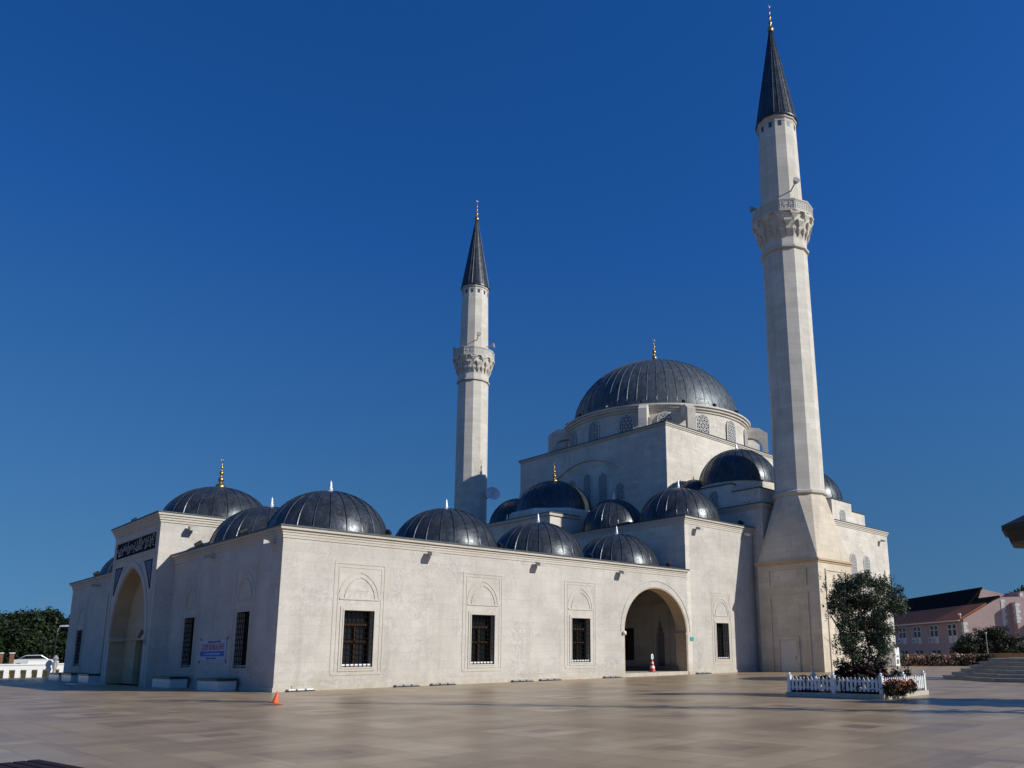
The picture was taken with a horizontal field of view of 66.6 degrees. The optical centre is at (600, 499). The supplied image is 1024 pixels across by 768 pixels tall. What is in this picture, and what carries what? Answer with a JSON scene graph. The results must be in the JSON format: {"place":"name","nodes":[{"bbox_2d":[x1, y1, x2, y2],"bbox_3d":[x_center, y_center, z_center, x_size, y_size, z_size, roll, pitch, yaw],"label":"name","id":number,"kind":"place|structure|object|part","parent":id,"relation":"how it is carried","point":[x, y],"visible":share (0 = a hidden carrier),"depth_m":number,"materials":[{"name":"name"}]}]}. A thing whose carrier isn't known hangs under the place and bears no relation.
{"place":"outdoors","nodes":[
{"label":"outdoors","id":0,"kind":"place"},
{"bbox_2d":[0,669,58,670],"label":"raised street","id":1,"kind":"structure","parent":0,"point":[32,670],"depth_m":78.98,"materials":[{"name":"white concrete"}]},
{"bbox_2d":[0,653,3,663],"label":"gate post","id":2,"kind":"object","parent":1,"relation":"on","point":[1,657],"visible":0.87,"depth_m":78.44,"materials":[{"name":"brown brick"}]},
{"bbox_2d":[8,653,14,663],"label":"gate post","id":3,"kind":"object","parent":1,"relation":"on","point":[11,658],"visible":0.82,"depth_m":79.35,"materials":[{"name":"brown brick"}]},
{"bbox_2d":[7,655,58,663],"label":"parked car","id":4,"kind":"object","parent":1,"relation":"on","point":[24,659],"visible":0.3,"depth_m":80.41,"materials":[{"name":"silver metal"}]},
{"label":"side window","id":5,"kind":"part","parent":4,"relation":"part of","materials":[{"name":"black glass"}]},
{"bbox_2d":[0,759,82,767],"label":"slatted bench","id":6,"kind":"object","parent":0,"point":[37,763],"visible":1,"depth_m":9.04,"materials":[{"name":"black metal"}]},
{"bbox_2d":[65,682,105,684],"bbox_3d":[-35.160,12.540,52.768,2.600,0.090,1.800,-11,-16,43],"label":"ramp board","id":7,"kind":"object","parent":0,"point":[83,683],"visible":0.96,"depth_m":51.86,"materials":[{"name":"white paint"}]},
{"bbox_2d":[0,662,1023,767],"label":"plaza paving","id":8,"kind":"structure","parent":0,"point":[759,719],"depth_m":18.31,"materials":[{"name":"beige stone"}]},
{"bbox_2d":[48,672,67,680],"bbox_3d":[-44.422,14.538,63.576,3.500,0.620,1.050,-11,-16,43],"label":"marble bench","id":9,"kind":"object","parent":8,"relation":"on","point":[56,676],"visible":0.56,"depth_m":63.00,"materials":[{"name":"stone"}]},
{"bbox_2d":[61,673,86,681],"bbox_3d":[-41.410,13.934,60.711,3.100,0.620,1.050,-11,-16,43],"label":"marble bench","id":10,"kind":"object","parent":8,"relation":"on","point":[70,677],"visible":0.76,"depth_m":59.67,"materials":[{"name":"stone"}]},
{"bbox_2d":[78,673,100,682],"bbox_3d":[-37.754,13.199,57.233,2.900,0.620,1.050,-11,-16,43],"label":"marble bench","id":11,"kind":"object","parent":8,"relation":"on","point":[89,678],"visible":0.75,"depth_m":56.34,"materials":[{"name":"stone"}]},
{"bbox_2d":[151,676,188,687],"bbox_3d":[-25.315,10.700,45.399,3.200,0.620,1.050,-11,-16,43],"label":"marble bench","id":12,"kind":"object","parent":8,"relation":"on","point":[169,681],"visible":0.98,"depth_m":44.54,"materials":[{"name":"stone"}]},
{"bbox_2d":[196,678,237,690],"bbox_3d":[-20.081,9.649,40.419,2.900,0.620,1.050,-11,-16,43],"label":"marble bench","id":13,"kind":"object","parent":8,"relation":"on","point":[216,684],"visible":0.98,"depth_m":39.64,"materials":[{"name":"stone"}]},
{"bbox_2d":[267,691,282,703],"bbox_3d":[-11.630,7.087,27.733,0.400,0.435,0.400,-3,-20,27],"label":"traffic cone","id":14,"kind":"object","parent":8,"relation":"on","point":[275,700],"visible":1,"depth_m":27.64,"materials":[{"name":"orange plastic"}]},
{"bbox_2d":[286,688,314,691],"bbox_3d":[-14.729,9.346,37.950,0.290,0.130,1.350,-11,-16,43],"label":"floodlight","id":15,"kind":"object","parent":8,"relation":"on","point":[299,690],"visible":0.98,"depth_m":37.85,"materials":[{"name":"plastic"}]},
{"bbox_2d":[393,684,419,686],"bbox_3d":[-10.564,10.138,42.160,0.290,0.130,1.500,-11,-16,43],"label":"floodlight","id":16,"kind":"object","parent":8,"relation":"on","point":[409,685],"visible":1,"depth_m":42.08,"materials":[{"name":"plastic"}]},
{"bbox_2d":[430,682,455,685],"bbox_3d":[-8.926,10.449,43.816,0.290,0.130,1.600,-11,-16,43],"label":"floodlight","id":17,"kind":"object","parent":8,"relation":"on","point":[439,684],"visible":1,"depth_m":43.67,"materials":[{"name":"plastic"}]},
{"bbox_2d":[452,201,494,523],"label":"minaret","id":18,"kind":"object","parent":8,"relation":"on","point":[473,360],"visible":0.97,"depth_m":105.42,"materials":[{"name":"stone"}]},
{"bbox_2d":[486,487,499,499],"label":"satellite dish","id":19,"kind":"object","parent":18,"relation":"attached to","point":[493,493],"visible":1,"depth_m":103.84,"materials":[{"name":"white paint"}]},
{"bbox_2d":[63,340,895,692],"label":"mosque","id":20,"kind":"structure","parent":8,"relation":"on","point":[335,590],"depth_m":53.11,"materials":[{"name":"white stone"}]},
{"bbox_2d":[71,598,88,671],"bbox_3d":[-42.656,11.170,63.804,3.020,5.864,0.660,-11,-16,43],"label":"window","id":21,"kind":"structure","parent":20,"relation":"in","point":[82,629],"depth_m":63.49,"materials":[{"name":"stone"}]},
{"bbox_2d":[136,640,142,683],"bbox_3d":[-30.632,10.508,52.014,2.600,3.700,0.070,-11,-16,43],"label":"door","id":22,"kind":"structure","parent":20,"relation":"in","point":[141,645],"depth_m":52.54,"materials":[{"name":"wood"}]},
{"bbox_2d":[176,574,203,674],"bbox_3d":[-24.342,7.491,46.381,3.020,5.864,0.660,-11,-16,43],"label":"window","id":23,"kind":"structure","parent":20,"relation":"in","point":[194,621],"depth_m":46.14,"materials":[{"name":"stone"}]},
{"bbox_2d":[188,526,197,530],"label":"floodlight","id":24,"kind":"object","parent":20,"relation":"attached to","point":[193,528],"visible":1,"depth_m":50.09,"materials":[{"name":"grey metal"}]},
{"bbox_2d":[194,540,202,546],"bbox_3d":[-24.653,2.764,47.404,0.408,0.593,0.508,-11,-16,43],"label":"spotlight","id":25,"kind":"object","parent":20,"relation":"on","point":[198,543],"visible":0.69,"depth_m":47.30,"materials":[{"name":"black plastic"}]},
{"bbox_2d":[200,554,214,559],"bbox_3d":[-22.659,3.299,44.637,0.480,0.340,0.699,-11,-16,43],"label":"floodlight","id":26,"kind":"object","parent":20,"relation":"attached to","point":[206,556],"visible":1,"depth_m":44.42,"materials":[{"name":"grey metal"}]},
{"bbox_2d":[198,637,227,662],"bbox_3d":[-21.616,8.395,43.101,4.132,1.435,0.073,-11,-16,43],"label":"banner","id":27,"kind":"object","parent":20,"relation":"attached to","point":[212,650],"visible":1,"depth_m":42.99,"materials":[{"name":"fabric"}]},
{"bbox_2d":[238,527,247,534],"bbox_3d":[-19.777,1.785,42.766,0.408,0.593,0.508,-11,-16,43],"label":"spotlight","id":28,"kind":"object","parent":20,"relation":"on","point":[244,530],"visible":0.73,"depth_m":42.67,"materials":[{"name":"black plastic"}]},
{"bbox_2d":[228,561,259,676],"bbox_3d":[-18.627,6.343,40.945,3.020,5.864,0.660,-11,-16,43],"label":"window","id":29,"kind":"structure","parent":20,"relation":"in","point":[243,665],"depth_m":40.67,"materials":[{"name":"stone"}]},
{"bbox_2d":[259,538,275,544],"bbox_3d":[-16.751,2.112,39.017,0.480,0.340,0.699,-11,-16,43],"label":"floodlight","id":30,"kind":"object","parent":20,"relation":"attached to","point":[265,541],"visible":1,"depth_m":38.79,"materials":[{"name":"grey metal"}]},
{"bbox_2d":[329,561,386,675],"bbox_3d":[-12.987,6.317,41.132,0.660,5.864,3.020,-11,-16,43],"label":"window","id":31,"kind":"structure","parent":20,"relation":"in","point":[353,649],"depth_m":41.02,"materials":[{"name":"stone"}]},
{"bbox_2d":[427,551,438,556],"bbox_3d":[-9.670,3.105,44.401,0.699,0.340,0.480,-11,-16,43],"label":"floodlight","id":32,"kind":"object","parent":20,"relation":"attached to","point":[432,553],"visible":1,"depth_m":44.18,"materials":[{"name":"grey metal"}]},
{"bbox_2d":[461,572,502,671],"bbox_3d":[-7.292,7.400,46.889,0.660,5.864,3.020,-11,-16,43],"label":"window","id":33,"kind":"structure","parent":20,"relation":"in","point":[479,622],"depth_m":46.81,"materials":[{"name":"stone"}]},
{"bbox_2d":[535,562,545,566],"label":"floodlight","id":34,"kind":"object","parent":20,"relation":"attached to","point":[540,564],"visible":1,"depth_m":49.95,"materials":[{"name":"grey metal"}]},
{"bbox_2d":[569,479,576,486],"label":"lattice window","id":35,"kind":"structure","parent":20,"relation":"in","point":[573,482],"depth_m":86.69,"materials":[{"name":"glass"}]},
{"bbox_2d":[564,580,596,668],"bbox_3d":[-1.528,8.496,52.717,0.660,5.864,3.020,-11,-16,43],"label":"window","id":36,"kind":"structure","parent":20,"relation":"in","point":[577,627],"depth_m":52.65,"materials":[{"name":"stone"}]},
{"bbox_2d":[582,473,592,504],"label":"lattice window","id":37,"kind":"structure","parent":20,"relation":"in","point":[587,479],"depth_m":84.99,"materials":[{"name":"glass"}]},
{"bbox_2d":[598,472,607,502],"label":"lattice window","id":38,"kind":"structure","parent":20,"relation":"in","point":[603,478],"depth_m":83.33,"materials":[{"name":"glass"}]},
{"bbox_2d":[615,481,625,498],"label":"lattice window","id":39,"kind":"structure","parent":20,"relation":"in","point":[620,489],"depth_m":81.44,"materials":[{"name":"paint"}]},
{"bbox_2d":[619,570,627,574],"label":"floodlight","id":40,"kind":"object","parent":20,"relation":"attached to","point":[623,572],"visible":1,"depth_m":55.56,"materials":[{"name":"grey metal"}]},
{"bbox_2d":[625,628,633,659],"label":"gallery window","id":41,"kind":"structure","parent":20,"relation":"in","point":[629,638],"depth_m":65.37,"materials":[{"name":"black glass"}]},
{"bbox_2d":[649,654,655,671],"bbox_3d":[3.980,12.491,59.246,0.500,1.350,0.500,-11,-16,43],"label":"traffic cone","id":42,"kind":"object","parent":20,"relation":"on","point":[652,667],"visible":1,"depth_m":59.08,"materials":[{"name":"red plastic"}]},
{"bbox_2d":[709,490,719,506],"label":"lattice window","id":43,"kind":"structure","parent":20,"relation":"in","point":[714,495],"depth_m":72.95,"materials":[{"name":"paint"}]},
{"bbox_2d":[711,592,732,663],"bbox_3d":[9.906,10.669,64.271,0.660,5.864,2.780,-11,-16,43],"label":"window","id":44,"kind":"structure","parent":20,"relation":"in","point":[718,637],"depth_m":64.19,"materials":[{"name":"stone"}]},
{"bbox_2d":[840,509,845,520],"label":"lattice window","id":45,"kind":"structure","parent":20,"relation":"in","point":[842,513],"depth_m":80.55,"materials":[{"name":"paint"}]},
{"bbox_2d":[850,552,858,592],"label":"lattice window","id":46,"kind":"structure","parent":20,"relation":"in","point":[853,559],"depth_m":80.41,"materials":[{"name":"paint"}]},
{"bbox_2d":[863,555,872,594],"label":"lattice window","id":47,"kind":"structure","parent":20,"relation":"in","point":[866,561],"depth_m":82.58,"materials":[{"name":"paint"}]},
{"bbox_2d":[511,679,532,681],"bbox_3d":[-4.845,11.225,47.942,0.290,0.130,1.610,-11,-16,43],"label":"floodlight","id":48,"kind":"object","parent":8,"relation":"on","point":[527,680],"visible":1,"depth_m":47.88,"materials":[{"name":"white plastic"}]},
{"bbox_2d":[539,678,561,680],"bbox_3d":[-3.214,11.536,49.591,0.290,0.130,1.730,-11,-16,43],"label":"floodlight","id":49,"kind":"object","parent":8,"relation":"on","point":[550,679],"visible":0.93,"depth_m":49.47,"materials":[{"name":"white plastic"}]},
{"bbox_2d":[603,676,621,677],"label":"floodlight","id":50,"kind":"object","parent":8,"relation":"on","point":[612,677],"visible":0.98,"depth_m":53.48,"materials":[{"name":"white plastic"}]},
{"bbox_2d":[696,672,711,673],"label":"floodlight","id":51,"kind":"object","parent":8,"relation":"on","point":[703,672],"visible":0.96,"depth_m":60.93,"materials":[{"name":"white plastic"}]},
{"bbox_2d":[752,5,856,671],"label":"minaret","id":52,"kind":"object","parent":8,"relation":"on","point":[802,549],"visible":1,"depth_m":68.76,"materials":[{"name":"stone"}]},
{"bbox_2d":[758,120,794,136],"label":"cone window","id":53,"kind":"structure","parent":52,"relation":"in","point":[779,121],"depth_m":74.86,"materials":[{"name":"grey glass"}]},
{"bbox_2d":[780,640,797,671],"bbox_3d":[15.770,13.025,64.563,1.640,2.600,0.090,-11,-16,43],"label":"door","id":54,"kind":"structure","parent":52,"relation":"in","point":[788,648],"depth_m":64.58,"materials":[{"name":"grey metal"}]},
{"bbox_2d":[790,177,799,191],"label":"loudspeaker","id":55,"kind":"object","parent":52,"relation":"attached to","point":[796,180],"visible":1,"depth_m":72.03,"materials":[{"name":"grey metal"}]},
{"bbox_2d":[786,689,928,699],"bbox_3d":[9.695,7.291,29.127,3.820,0.170,3.880,-11,-16,43],"label":"planter bed","id":56,"kind":"object","parent":8,"relation":"on","point":[830,694],"visible":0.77,"depth_m":27.84,"materials":[{"name":"stone"}]},
{"bbox_2d":[787,674,805,691],"bbox_3d":[7.445,6.985,29.106,0.873,0.840,0.481,-6,-12,24],"label":"bedding plant","id":57,"kind":"object","parent":56,"relation":"in","point":[801,676],"visible":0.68,"depth_m":29.04,"materials":[{"name":"green plant"}]},
{"bbox_2d":[802,675,822,692],"bbox_3d":[7.821,6.894,28.749,0.891,0.761,0.613,-11,-16,43],"label":"bedding plant","id":58,"kind":"object","parent":56,"relation":"in","point":[809,690],"visible":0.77,"depth_m":28.62,"materials":[{"name":"green plant"}]},
{"bbox_2d":[816,674,829,692],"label":"bedding plant","id":59,"kind":"object","parent":56,"relation":"on","point":[825,676],"visible":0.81,"depth_m":28.32,"materials":[{"name":"green plant"}]},
{"bbox_2d":[829,675,853,692],"bbox_3d":[8.692,6.635,27.870,0.966,0.693,0.606,-11,-16,43],"label":"bedding plant","id":60,"kind":"object","parent":56,"relation":"on","point":[837,676],"visible":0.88,"depth_m":27.72,"materials":[{"name":"green plant"}]},
{"bbox_2d":[786,670,926,694],"bbox_3d":[9.690,6.850,29.215,3.740,0.730,3.800,-11,-16,43],"label":"picket fence","id":61,"kind":"object","parent":56,"relation":"on","point":[920,683],"visible":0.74,"depth_m":28.03,"materials":[{"name":"white paint"}]},
{"bbox_2d":[845,683,867,693],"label":"bedding plant","id":62,"kind":"object","parent":56,"relation":"in","point":[857,691],"visible":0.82,"depth_m":27.34,"materials":[{"name":"green plant"}]},
{"bbox_2d":[819,569,910,676],"bbox_3d":[10.200,4.975,29.586,3.317,4.667,2.648,0,-11,-2],"label":"olive tree","id":63,"kind":"object","parent":56,"relation":"on","point":[874,628],"visible":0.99,"depth_m":29.38,"materials":[{"name":"green plant"}]},
{"bbox_2d":[834,659,897,692],"bbox_3d":[9.894,6.682,29.158,2.055,1.346,2.100,1,-11,-10],"label":"burgundy shrub","id":64,"kind":"object","parent":56,"relation":"in","point":[873,671],"visible":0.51,"depth_m":28.92,"materials":[{"name":"red plant"}]},
{"bbox_2d":[854,673,878,693],"bbox_3d":[9.444,6.527,27.235,0.954,0.829,0.562,-11,-16,43],"label":"bedding plant","id":65,"kind":"object","parent":56,"relation":"in","point":[861,676],"visible":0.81,"depth_m":27.21,"materials":[{"name":"green plant"}]},
{"bbox_2d":[889,665,911,677],"bbox_3d":[11.337,6.778,29.155,0.781,1.039,0.927,-11,-16,43],"label":"bedding plant","id":66,"kind":"object","parent":56,"relation":"in","point":[906,673],"visible":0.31,"depth_m":29.16,"materials":[{"name":"green plant"}]},
{"bbox_2d":[880,678,901,697],"bbox_3d":[9.976,6.452,26.555,0.668,0.731,0.830,-11,-16,43],"label":"bedding plant","id":67,"kind":"object","parent":8,"relation":"on","point":[890,686],"visible":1,"depth_m":26.50,"materials":[{"name":"green plant"}]},
{"bbox_2d":[894,678,909,696],"bbox_3d":[10.554,6.588,27.146,0.541,0.664,1.013,-11,-16,43],"label":"bedding plant","id":68,"kind":"object","parent":8,"relation":"on","point":[902,689],"visible":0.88,"depth_m":27.00,"materials":[{"name":"green plant"}]},
{"bbox_2d":[900,654,913,665],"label":"flowering shrub","id":69,"kind":"object","parent":8,"relation":"on","point":[907,660],"visible":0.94,"depth_m":83.04,"materials":[{"name":"pink plant"}]},
{"bbox_2d":[903,677,917,694],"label":"bedding plant","id":70,"kind":"object","parent":8,"relation":"on","point":[912,686],"visible":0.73,"depth_m":27.46,"materials":[{"name":"green plant"}]},
{"bbox_2d":[911,654,923,665],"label":"flowering shrub","id":71,"kind":"object","parent":8,"relation":"on","point":[918,659],"visible":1,"depth_m":82.36,"materials":[{"name":"pink plant"}]},
{"bbox_2d":[922,654,934,665],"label":"flowering shrub","id":72,"kind":"object","parent":8,"relation":"on","point":[928,660],"visible":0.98,"depth_m":81.63,"materials":[{"name":"pink plant"}]},
{"bbox_2d":[931,653,944,665],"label":"flowering shrub","id":73,"kind":"object","parent":8,"relation":"on","point":[938,659],"visible":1,"depth_m":80.96,"materials":[{"name":"pink plant"}]},
{"bbox_2d":[943,653,957,665],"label":"flowering shrub","id":74,"kind":"object","parent":8,"relation":"on","point":[948,660],"visible":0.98,"depth_m":80.38,"materials":[{"name":"pink plant"}]},
{"bbox_2d":[953,654,967,665],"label":"flowering shrub","id":75,"kind":"object","parent":8,"relation":"on","point":[961,660],"visible":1,"depth_m":79.81,"materials":[{"name":"pink plant"}]},
{"bbox_2d":[904,653,1023,665],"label":"brick planter","id":76,"kind":"object","parent":8,"relation":"on","point":[1006,655],"visible":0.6,"depth_m":79.36,"materials":[{"name":"brown brick"}]},
{"bbox_2d":[966,653,984,664],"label":"flowering shrub","id":77,"kind":"object","parent":8,"relation":"on","point":[972,659],"visible":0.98,"depth_m":79.21,"materials":[{"name":"pink plant"}]},
{"bbox_2d":[949,625,1023,653],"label":"dark bush","id":78,"kind":"object","parent":8,"relation":"on","point":[999,640],"visible":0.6,"depth_m":83.23,"materials":[{"name":"green plant"}]},
{"bbox_2d":[978,653,994,661],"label":"flowering shrub","id":79,"kind":"object","parent":8,"relation":"on","point":[983,658],"visible":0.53,"depth_m":78.59,"materials":[{"name":"green plant"}]},
{"bbox_2d":[1010,585,1023,592],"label":"tree","id":80,"kind":"object","parent":8,"relation":"on","point":[1020,589],"visible":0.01,"depth_m":124.67,"materials":[{"name":"green plant"}]},
{"bbox_2d":[0,0,1023,618],"label":"sky","id":81,"kind":"structure","parent":0,"point":[235,233],"materials":[{"name":"blue"}]},
{"bbox_2d":[884,647,900,666],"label":"utility cabinet","id":82,"kind":"object","parent":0,"point":[894,662],"visible":0.57,"depth_m":78.68,"materials":[{"name":"white paint"}]},
{"bbox_2d":[942,515,1023,681],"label":"fountain pavilion","id":83,"kind":"structure","parent":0,"point":[1001,670],"depth_m":43.10,"materials":[{"name":"stone"}]},
{"bbox_3d":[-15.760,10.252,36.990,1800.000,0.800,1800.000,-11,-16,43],"label":"ground","id":84,"kind":"structure","parent":0,"visible":0},
{"bbox_2d":[0,613,29,663],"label":"tree","id":85,"kind":"object","parent":84,"relation":"on","point":[2,630],"visible":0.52,"depth_m":86.51,"materials":[{"name":"green plant"}]},
{"bbox_2d":[0,606,54,661],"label":"tree","id":86,"kind":"object","parent":84,"relation":"on","point":[28,621],"visible":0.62,"depth_m":88.06,"materials":[{"name":"green plant"}]},
{"bbox_2d":[0,660,63,677],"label":"balustrade wall","id":87,"kind":"structure","parent":84,"relation":"on","point":[39,666],"depth_m":77.16,"materials":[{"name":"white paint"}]},
{"bbox_2d":[15,607,66,662],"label":"tree","id":88,"kind":"object","parent":84,"relation":"on","point":[51,617],"visible":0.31,"depth_m":90.98,"materials":[{"name":"green plant"}]},
{"bbox_2d":[52,655,58,672],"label":"gate pillar","id":89,"kind":"structure","parent":84,"relation":"on","point":[55,658],"depth_m":77.66,"materials":[{"name":"stone"}]},
{"bbox_2d":[47,615,69,662],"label":"tree","id":90,"kind":"object","parent":84,"relation":"on","point":[61,651],"visible":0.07,"depth_m":90.64,"materials":[{"name":"green plant"}]},
{"bbox_2d":[53,625,68,656],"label":"street lamp","id":91,"kind":"object","parent":84,"relation":"on","point":[60,626],"visible":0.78,"depth_m":88.66,"materials":[{"name":"grey metal"}]},
{"bbox_2d":[893,587,1023,660],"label":"pink building","id":92,"kind":"structure","parent":84,"relation":"on","point":[941,623],"depth_m":105.94,"materials":[{"name":"pink paint"}]},
{"bbox_2d":[899,628,902,643],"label":"window","id":93,"kind":"structure","parent":92,"relation":"in","point":[900,632],"depth_m":117.77,"materials":[{"name":"grey glass"}]},
{"bbox_2d":[902,627,906,643],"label":"window","id":94,"kind":"structure","parent":92,"relation":"in","point":[904,629],"depth_m":116.71,"materials":[{"name":"grey glass"}]},
{"bbox_2d":[913,627,917,643],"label":"window","id":95,"kind":"structure","parent":92,"relation":"in","point":[914,628],"depth_m":113.12,"materials":[{"name":"grey glass"}]},
{"bbox_2d":[917,626,921,643],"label":"window","id":96,"kind":"structure","parent":92,"relation":"in","point":[918,627],"depth_m":111.86,"materials":[{"name":"grey glass"}]},
{"bbox_2d":[930,625,934,643],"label":"window","id":97,"kind":"structure","parent":92,"relation":"in","point":[931,626],"depth_m":107.97,"materials":[{"name":"grey glass"}]},
{"bbox_2d":[934,625,938,642],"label":"window","id":98,"kind":"structure","parent":92,"relation":"in","point":[935,626],"depth_m":106.84,"materials":[{"name":"grey glass"}]},
{"bbox_2d":[948,624,952,642],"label":"window","id":99,"kind":"structure","parent":92,"relation":"in","point":[950,633],"depth_m":103.02,"materials":[{"name":"grey glass"}]},
{"bbox_2d":[952,623,957,642],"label":"window","id":100,"kind":"structure","parent":92,"relation":"in","point":[954,626],"depth_m":101.75,"materials":[{"name":"grey glass"}]}
]}

